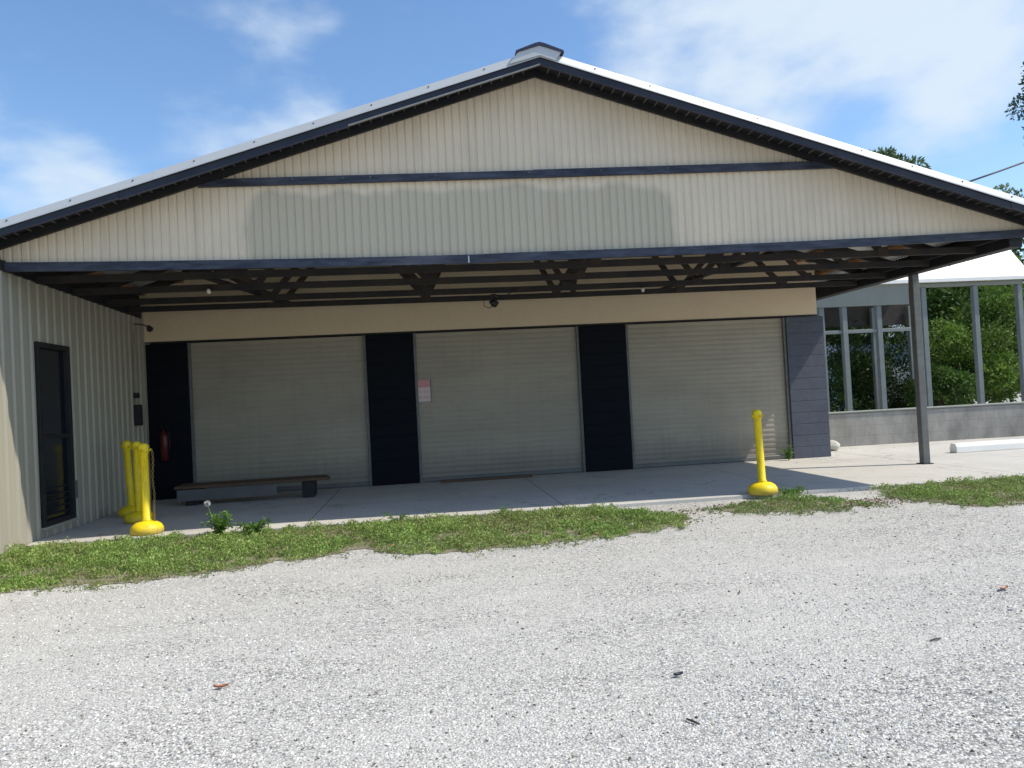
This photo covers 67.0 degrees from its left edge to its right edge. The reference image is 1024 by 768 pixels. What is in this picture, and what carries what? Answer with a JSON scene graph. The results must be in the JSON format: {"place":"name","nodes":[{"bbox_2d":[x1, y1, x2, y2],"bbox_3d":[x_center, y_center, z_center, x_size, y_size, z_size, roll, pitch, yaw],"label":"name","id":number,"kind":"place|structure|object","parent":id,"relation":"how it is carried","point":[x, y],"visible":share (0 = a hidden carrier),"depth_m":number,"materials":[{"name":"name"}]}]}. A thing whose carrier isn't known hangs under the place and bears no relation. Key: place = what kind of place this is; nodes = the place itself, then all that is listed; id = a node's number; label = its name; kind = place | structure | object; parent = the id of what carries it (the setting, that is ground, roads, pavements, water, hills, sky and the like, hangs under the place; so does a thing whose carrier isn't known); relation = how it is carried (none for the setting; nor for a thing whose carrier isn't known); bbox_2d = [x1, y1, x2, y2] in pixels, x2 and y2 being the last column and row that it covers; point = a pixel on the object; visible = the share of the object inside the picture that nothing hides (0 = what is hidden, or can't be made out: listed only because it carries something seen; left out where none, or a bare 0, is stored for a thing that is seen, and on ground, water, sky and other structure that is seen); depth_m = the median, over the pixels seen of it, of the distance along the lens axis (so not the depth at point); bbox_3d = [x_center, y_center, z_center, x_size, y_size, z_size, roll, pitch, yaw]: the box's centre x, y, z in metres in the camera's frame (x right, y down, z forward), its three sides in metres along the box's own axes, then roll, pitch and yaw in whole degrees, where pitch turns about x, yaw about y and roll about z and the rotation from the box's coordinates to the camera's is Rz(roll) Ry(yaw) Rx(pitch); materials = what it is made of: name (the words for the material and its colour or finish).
{"place":"outdoors","nodes":[
{"label":"outdoors","id":0,"kind":"place"},
{"bbox_2d":[0,392,1023,767],"bbox_3d":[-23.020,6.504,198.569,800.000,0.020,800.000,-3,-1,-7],"label":"ground","id":1,"kind":"structure","parent":0,"point":[22,676],"depth_m":4.17,"materials":[{"name":"grey gravel"}]},
{"bbox_2d":[213,683,230,686],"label":"fallen leaf","id":2,"kind":"object","parent":1,"relation":"on","point":[222,685],"visible":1,"depth_m":3.81,"materials":[{"name":"orange plant"}]},
{"bbox_2d":[0,503,697,595],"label":"ground cover","id":3,"kind":"object","parent":1,"relation":"on","point":[134,558],"visible":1,"depth_m":7.55,"materials":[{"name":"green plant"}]},
{"bbox_2d":[112,534,121,540],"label":"weed","id":4,"kind":"object","parent":3,"relation":"on","point":[115,538],"visible":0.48,"depth_m":8.43,"materials":[{"name":"green plant"}]},
{"bbox_2d":[204,500,215,530],"bbox_3d":[-3.310,1.484,8.481,0.122,0.423,0.076,-2,-1,-37],"label":"seed head","id":5,"kind":"object","parent":3,"relation":"on","point":[207,503],"visible":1,"depth_m":8.46},
{"bbox_2d":[201,510,233,536],"bbox_3d":[-3.228,1.544,8.519,0.335,0.298,0.319,-4,-1,39],"label":"weed","id":6,"kind":"object","parent":3,"relation":"on","point":[221,524],"visible":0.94,"depth_m":8.49,"materials":[{"name":"green plant"}]},
{"bbox_2d":[234,517,272,533],"bbox_3d":[-2.849,1.573,8.491,0.415,0.224,0.418,-3,-1,-7],"label":"weed","id":7,"kind":"object","parent":3,"relation":"on","point":[258,525],"visible":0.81,"depth_m":8.49,"materials":[{"name":"green plant"}]},
{"bbox_2d":[383,512,406,521],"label":"weed","id":8,"kind":"object","parent":3,"relation":"on","point":[400,517],"visible":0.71,"depth_m":8.71,"materials":[{"name":"green plant"}]},
{"bbox_2d":[10,496,1021,767],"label":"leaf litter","id":9,"kind":"object","parent":3,"relation":"on","point":[880,502],"visible":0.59,"depth_m":7.71,"materials":[{"name":"brown plant"}]},
{"bbox_2d":[0,42,1023,555],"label":"open bay warehouse","id":10,"kind":"structure","parent":1,"relation":"on","point":[352,268],"depth_m":9.91,"materials":[{"name":"beige metal"}]},
{"bbox_2d":[34,341,77,530],"bbox_3d":[-5.462,0.601,9.239,0.120,2.160,0.840,-3,-1,-7],"label":"side door","id":11,"kind":"structure","parent":10,"relation":"in","point":[58,484],"depth_m":9.27,"materials":[{"name":"black paint"}]},
{"bbox_2d":[133,331,142,425],"bbox_3d":[-5.735,-0.089,11.823,0.090,1.450,0.120,-3,-1,-7],"label":"switch box","id":12,"kind":"object","parent":10,"relation":"attached to","point":[138,415],"visible":1,"depth_m":11.78,"materials":[{"name":"black paint"}]},
{"bbox_2d":[134,323,152,331],"bbox_3d":[-5.644,-0.865,11.857,0.327,0.154,0.102,-4,-1,24],"label":"floodlight","id":13,"kind":"object","parent":10,"relation":"attached to","point":[149,328],"visible":1,"depth_m":11.81,"materials":[{"name":"metal"}]},
{"bbox_2d":[160,424,170,460],"bbox_3d":[-5.507,0.921,12.229,0.143,0.585,0.154,-4,-1,34],"label":"fire extinguisher","id":14,"kind":"object","parent":10,"relation":"attached to","point":[165,450],"visible":1,"depth_m":12.20,"materials":[{"name":"red metal"}]},
{"bbox_2d":[187,335,372,491],"bbox_3d":[-3.760,0.507,12.606,2.826,2.483,0.070,-3,-1,-7],"label":"roll up door","id":15,"kind":"structure","parent":10,"relation":"in","point":[260,409],"depth_m":12.62,"materials":[{"name":"paint"}]},
{"bbox_2d":[415,379,431,401],"bbox_3d":[-1.477,0.113,12.868,0.260,0.380,0.008,-3,-1,-7],"label":"notice sign","id":16,"kind":"object","parent":10,"relation":"attached to","point":[424,390],"visible":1,"depth_m":12.87,"materials":[{"name":"white paper"}]},
{"bbox_2d":[483,290,515,307],"bbox_3d":[-0.181,-1.264,11.529,0.507,0.270,0.133,-3,-1,-7],"label":"twin floodlight","id":17,"kind":"object","parent":10,"relation":"attached to","point":[494,302],"visible":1,"depth_m":11.49,"materials":[{"name":"metal"}]},
{"bbox_2d":[413,326,585,482],"bbox_3d":[-0.199,0.327,13.025,2.806,2.483,0.070,-3,-1,-7],"label":"roll up door","id":18,"kind":"structure","parent":10,"relation":"in","point":[504,402],"depth_m":13.04,"materials":[{"name":"paint"}]},
{"bbox_2d":[625,318,792,468],"bbox_3d":[3.431,0.144,13.452,2.886,2.483,0.070,-3,-1,-7],"label":"roll up door","id":19,"kind":"structure","parent":10,"relation":"in","point":[695,388],"depth_m":13.46,"materials":[{"name":"paint"}]},
{"bbox_2d":[673,671,682,675],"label":"fallen leaf","id":20,"kind":"object","parent":1,"relation":"on","point":[678,673],"visible":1,"depth_m":3.63,"materials":[{"name":"grey plant"}]},
{"bbox_2d":[777,484,804,495],"bbox_3d":[3.356,1.293,9.308,0.430,0.161,0.246,-3,-1,4],"label":"weed","id":21,"kind":"object","parent":1,"relation":"on","point":[792,490],"visible":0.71,"depth_m":9.29,"materials":[{"name":"green plant"}]},
{"bbox_2d":[715,499,868,512],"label":"soil","id":22,"kind":"structure","parent":1,"relation":"on","point":[766,503],"depth_m":8.48,"materials":[{"name":"brown soil"}]},
{"bbox_2d":[688,492,898,515],"bbox_3d":[2.986,1.309,8.469,2.043,0.110,1.466,-3,-1,-7],"label":"ground cover","id":23,"kind":"object","parent":22,"relation":"on","point":[807,500],"visible":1,"depth_m":8.49,"materials":[{"name":"green plant"}]},
{"bbox_2d":[825,319,892,411],"bbox_3d":[9.406,-0.521,23.701,4.072,3.799,3.854,-3,-1,-7],"label":"dark bush","id":24,"kind":"object","parent":1,"relation":"on","point":[833,340],"visible":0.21,"depth_m":22.86,"materials":[{"name":"green plant"}]},
{"bbox_2d":[826,325,909,411],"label":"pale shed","id":25,"kind":"structure","parent":1,"relation":"on","point":[897,368],"depth_m":25.66,"materials":[{"name":"paint"}]},
{"bbox_2d":[869,356,893,405],"bbox_3d":[12.173,0.115,25.562,0.900,2.100,0.040,-3,-1,-7],"label":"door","id":26,"kind":"structure","parent":25,"relation":"in","point":[887,388],"depth_m":25.57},
{"bbox_2d":[827,324,910,410],"bbox_3d":[11.482,-0.631,24.489,3.146,3.820,3.906,-3,-1,22],"label":"dark bush","id":27,"kind":"object","parent":1,"relation":"on","point":[898,400],"visible":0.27,"depth_m":23.95,"materials":[{"name":"green plant"}]},
{"bbox_2d":[869,146,930,169],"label":"tall tree","id":28,"kind":"object","parent":1,"relation":"on","point":[890,152],"visible":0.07,"depth_m":42.23,"materials":[{"name":"green plant"}]},
{"bbox_2d":[816,250,1023,411],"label":"open shelter","id":29,"kind":"object","parent":1,"relation":"on","point":[875,308],"visible":0.43,"depth_m":18.34,"materials":[{"name":"white paint"}]},
{"bbox_2d":[829,401,1023,446],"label":"block wall","id":30,"kind":"structure","parent":1,"relation":"on","point":[899,425],"depth_m":15.68,"materials":[{"name":"grey concrete"}]},
{"bbox_2d":[903,282,970,357],"bbox_3d":[13.138,-2.273,28.542,6.563,7.002,6.196,-3,-1,-7],"label":"broadleaf tree","id":31,"kind":"object","parent":1,"relation":"on","point":[933,300],"visible":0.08,"depth_m":26.35,"materials":[{"name":"green plant"}]},
{"bbox_2d":[901,363,975,407],"bbox_3d":[11.839,0.277,21.386,1.844,1.834,1.852,-3,-1,-7],"label":"leafy bush","id":32,"kind":"object","parent":1,"relation":"on","point":[951,383],"visible":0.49,"depth_m":21.10,"materials":[{"name":"green plant"}]},
{"bbox_2d":[880,480,1023,506],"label":"soil","id":33,"kind":"structure","parent":1,"relation":"on","point":[950,502],"depth_m":8.42,"materials":[{"name":"brown soil"}]},
{"bbox_2d":[864,473,1023,508],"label":"ground cover","id":34,"kind":"object","parent":33,"relation":"on","point":[992,485],"visible":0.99,"depth_m":8.77,"materials":[{"name":"green plant"}]},
{"bbox_2d":[906,316,1020,405],"bbox_3d":[13.657,-0.473,23.460,3.284,3.267,3.256,-3,-1,22],"label":"leafy bush","id":35,"kind":"object","parent":1,"relation":"on","point":[998,369],"visible":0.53,"depth_m":22.76,"materials":[{"name":"green plant"}]},
{"bbox_2d":[926,244,1023,365],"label":"broadleaf tree","id":36,"kind":"object","parent":1,"relation":"on","point":[964,290],"visible":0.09,"depth_m":27.17,"materials":[{"name":"green plant"}]},
{"bbox_2d":[930,285,1023,402],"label":"leafy bush","id":37,"kind":"object","parent":1,"relation":"on","point":[991,309],"visible":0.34,"depth_m":24.35,"materials":[{"name":"green plant"}]},
{"bbox_2d":[979,238,1023,402],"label":"broadleaf tree","id":38,"kind":"object","parent":1,"relation":"on","point":[1017,253],"visible":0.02,"depth_m":31.59,"materials":[{"name":"green plant"}]},
{"bbox_2d":[993,182,1023,390],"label":"tall tree","id":39,"kind":"object","parent":1,"relation":"on","point":[1005,190],"visible":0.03,"depth_m":42.77,"materials":[{"name":"green plant"}]},
{"bbox_2d":[1005,61,1023,144],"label":"pine tree","id":40,"kind":"object","parent":1,"relation":"on","point":[1014,104],"visible":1,"depth_m":45.79,"materials":[{"name":"green plant"}]},
{"bbox_2d":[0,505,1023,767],"bbox_3d":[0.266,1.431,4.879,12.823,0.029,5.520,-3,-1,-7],"label":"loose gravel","id":41,"kind":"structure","parent":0,"point":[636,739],"depth_m":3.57,"materials":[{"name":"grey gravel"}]},
{"bbox_2d":[686,718,699,724],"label":"twig","id":42,"kind":"object","parent":41,"relation":"on","point":[693,721],"visible":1,"depth_m":3.11,"materials":[{"name":"black wood"}]},
{"bbox_2d":[0,0,1023,261],"label":"sky","id":43,"kind":"structure","parent":0,"point":[95,94],"materials":[{"name":"blue"}]},
{"bbox_2d":[26,436,1023,546],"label":"pavement","id":44,"kind":"structure","parent":0,"point":[853,468],"depth_m":10.70,"materials":[{"name":"concrete"}]},
{"bbox_2d":[117,440,134,517],"bbox_3d":[-5.165,1.270,10.438,0.356,1.022,0.356,-3,2,32],"label":"chain stanchion","id":45,"kind":"object","parent":44,"relation":"on","point":[124,511],"visible":0.69,"depth_m":10.39,"materials":[{"name":"yellow plastic"}]},
{"bbox_2d":[124,441,154,523],"bbox_3d":[-4.726,1.233,9.771,0.356,1.022,0.356,-2,-1,-30],"label":"chain stanchion","id":46,"kind":"object","parent":44,"relation":"on","point":[134,516],"visible":0.61,"depth_m":9.73,"materials":[{"name":"yellow plastic"}]},
{"bbox_2d":[130,443,163,535],"bbox_3d":[-4.157,1.183,8.771,0.356,1.022,0.356,-3,-1,-7],"label":"chain stanchion","id":47,"kind":"object","parent":44,"relation":"on","point":[147,524],"visible":0.98,"depth_m":8.73,"materials":[{"name":"yellow plastic"}]},
{"bbox_2d":[151,449,155,520],"bbox_3d":[-4.061,1.175,8.762,0.031,0.878,0.030,-4,-1,38],"label":"hanging chain","id":48,"kind":"object","parent":47,"relation":"hanging from","point":[153,485],"visible":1,"depth_m":8.76,"materials":[{"name":"yellow plastic"}]},
{"bbox_2d":[174,474,329,505],"bbox_3d":[-3.833,1.589,11.594,2.200,0.290,0.510,-3,-1,-9],"label":"wooden bench","id":49,"kind":"object","parent":44,"relation":"on","point":[191,494],"visible":1,"depth_m":11.36,"materials":[{"name":"brown wood"}]},
{"bbox_2d":[441,474,532,482],"bbox_3d":[-0.407,1.553,12.702,1.500,0.040,0.120,-3,-1,-8],"label":"plank","id":50,"kind":"object","parent":44,"relation":"on","point":[486,478],"visible":1,"depth_m":12.65,"materials":[{"name":"grey wood"}]},
{"bbox_2d":[748,409,777,495],"bbox_3d":[3.002,0.818,9.369,0.356,1.022,0.356,-4,-1,-18],"label":"chain stanchion","id":51,"kind":"object","parent":44,"relation":"on","point":[762,486],"visible":1,"depth_m":9.33,"materials":[{"name":"yellow plastic"}]},
{"bbox_2d":[778,443,793,459],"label":"weed","id":52,"kind":"object","parent":44,"relation":"on","point":[788,455],"visible":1,"depth_m":13.32,"materials":[{"name":"green plant"}]},
{"bbox_2d":[830,440,839,450],"bbox_3d":[6.126,1.178,14.782,0.281,0.212,0.281,-4,-1,32],"label":"pale rock","id":53,"kind":"object","parent":44,"relation":"on","point":[835,445],"visible":0.53,"depth_m":14.67,"materials":[{"name":"white stone"}]},
{"bbox_2d":[950,439,1023,452],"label":"parking block","id":54,"kind":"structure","parent":44,"relation":"on","point":[980,446],"depth_m":13.12,"materials":[{"name":"white paint"}]},
{"bbox_2d":[969,161,1023,181],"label":"power line","id":55,"kind":"object","parent":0,"point":[996,171],"visible":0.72,"depth_m":37.02,"materials":[{"name":"grey metal"}]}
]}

